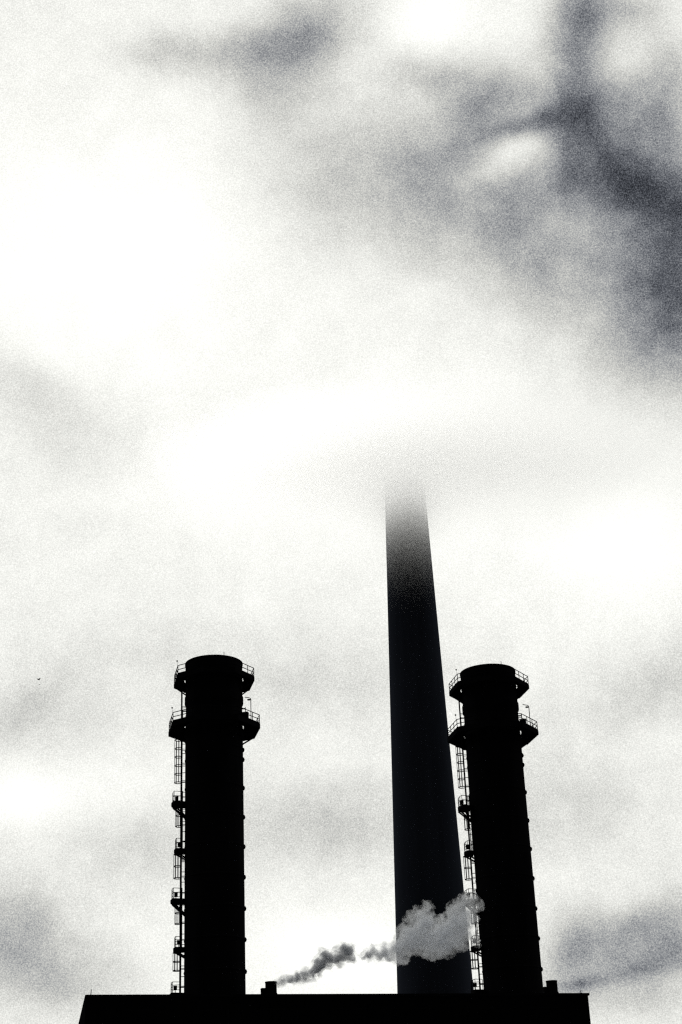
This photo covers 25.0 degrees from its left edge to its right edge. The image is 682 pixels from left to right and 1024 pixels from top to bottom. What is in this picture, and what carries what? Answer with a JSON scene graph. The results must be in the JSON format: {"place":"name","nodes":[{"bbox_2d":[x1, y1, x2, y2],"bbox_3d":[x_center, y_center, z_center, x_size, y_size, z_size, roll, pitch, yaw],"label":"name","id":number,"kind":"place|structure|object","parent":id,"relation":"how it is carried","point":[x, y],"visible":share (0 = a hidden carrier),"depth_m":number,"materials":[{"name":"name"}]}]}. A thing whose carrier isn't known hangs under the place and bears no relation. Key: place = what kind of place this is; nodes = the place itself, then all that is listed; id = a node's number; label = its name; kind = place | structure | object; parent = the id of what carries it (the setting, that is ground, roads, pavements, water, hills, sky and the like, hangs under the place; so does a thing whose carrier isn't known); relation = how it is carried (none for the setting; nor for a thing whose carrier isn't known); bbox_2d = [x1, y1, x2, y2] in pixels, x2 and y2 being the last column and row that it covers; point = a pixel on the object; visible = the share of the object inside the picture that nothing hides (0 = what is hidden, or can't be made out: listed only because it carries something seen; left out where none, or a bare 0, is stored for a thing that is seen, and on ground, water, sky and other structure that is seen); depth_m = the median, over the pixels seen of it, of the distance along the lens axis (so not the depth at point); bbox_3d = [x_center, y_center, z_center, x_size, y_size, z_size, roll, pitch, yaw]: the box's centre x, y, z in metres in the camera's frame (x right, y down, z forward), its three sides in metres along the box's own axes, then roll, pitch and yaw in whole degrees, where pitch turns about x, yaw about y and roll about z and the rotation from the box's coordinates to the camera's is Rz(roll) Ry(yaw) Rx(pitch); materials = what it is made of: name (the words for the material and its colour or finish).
{"place":"outdoors","nodes":[
{"label":"outdoors","id":0,"kind":"place"},
{"bbox_2d":[0,0,681,1023],"label":"sky","id":1,"kind":"structure","parent":0,"point":[266,266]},
{"label":"ground","id":2,"kind":"structure","parent":0,"visible":0},
{"bbox_2d":[168,655,259,993],"bbox_3d":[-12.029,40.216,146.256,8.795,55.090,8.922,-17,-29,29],"label":"exhaust stack","id":3,"kind":"object","parent":2,"relation":"on","point":[210,732],"visible":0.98,"depth_m":148.80,"materials":[{"name":"black metal"}]},
{"bbox_2d":[78,993,590,1023],"bbox_3d":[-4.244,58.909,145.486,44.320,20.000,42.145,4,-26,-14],"label":"boiler house","id":4,"kind":"structure","parent":2,"relation":"on","point":[497,1008],"depth_m":130.69,"materials":[{"name":"paint"}]},
{"bbox_2d":[261,981,276,993],"bbox_3d":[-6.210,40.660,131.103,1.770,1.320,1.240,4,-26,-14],"label":"roof flue","id":5,"kind":"object","parent":4,"relation":"on","point":[270,987],"visible":0.77,"depth_m":130.86,"materials":[{"name":"paint"}]},
{"bbox_2d":[542,980,558,992],"bbox_3d":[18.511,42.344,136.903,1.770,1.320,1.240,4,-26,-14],"label":"roof flue","id":6,"kind":"object","parent":4,"relation":"on","point":[551,986],"visible":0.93,"depth_m":136.65,"materials":[{"name":"paint"}]},
{"bbox_2d":[385,476,472,993],"bbox_3d":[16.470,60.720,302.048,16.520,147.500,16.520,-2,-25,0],"label":"tall chimney","id":7,"kind":"object","parent":2,"relation":"on","point":[432,949],"visible":0.97,"depth_m":301.03,"materials":[{"name":"concrete"}]},
{"bbox_2d":[447,663,542,992],"bbox_3d":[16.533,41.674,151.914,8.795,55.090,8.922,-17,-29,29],"label":"exhaust stack","id":8,"kind":"object","parent":2,"relation":"on","point":[489,739],"visible":0.95,"depth_m":154.40,"materials":[{"name":"paint"}]}
]}

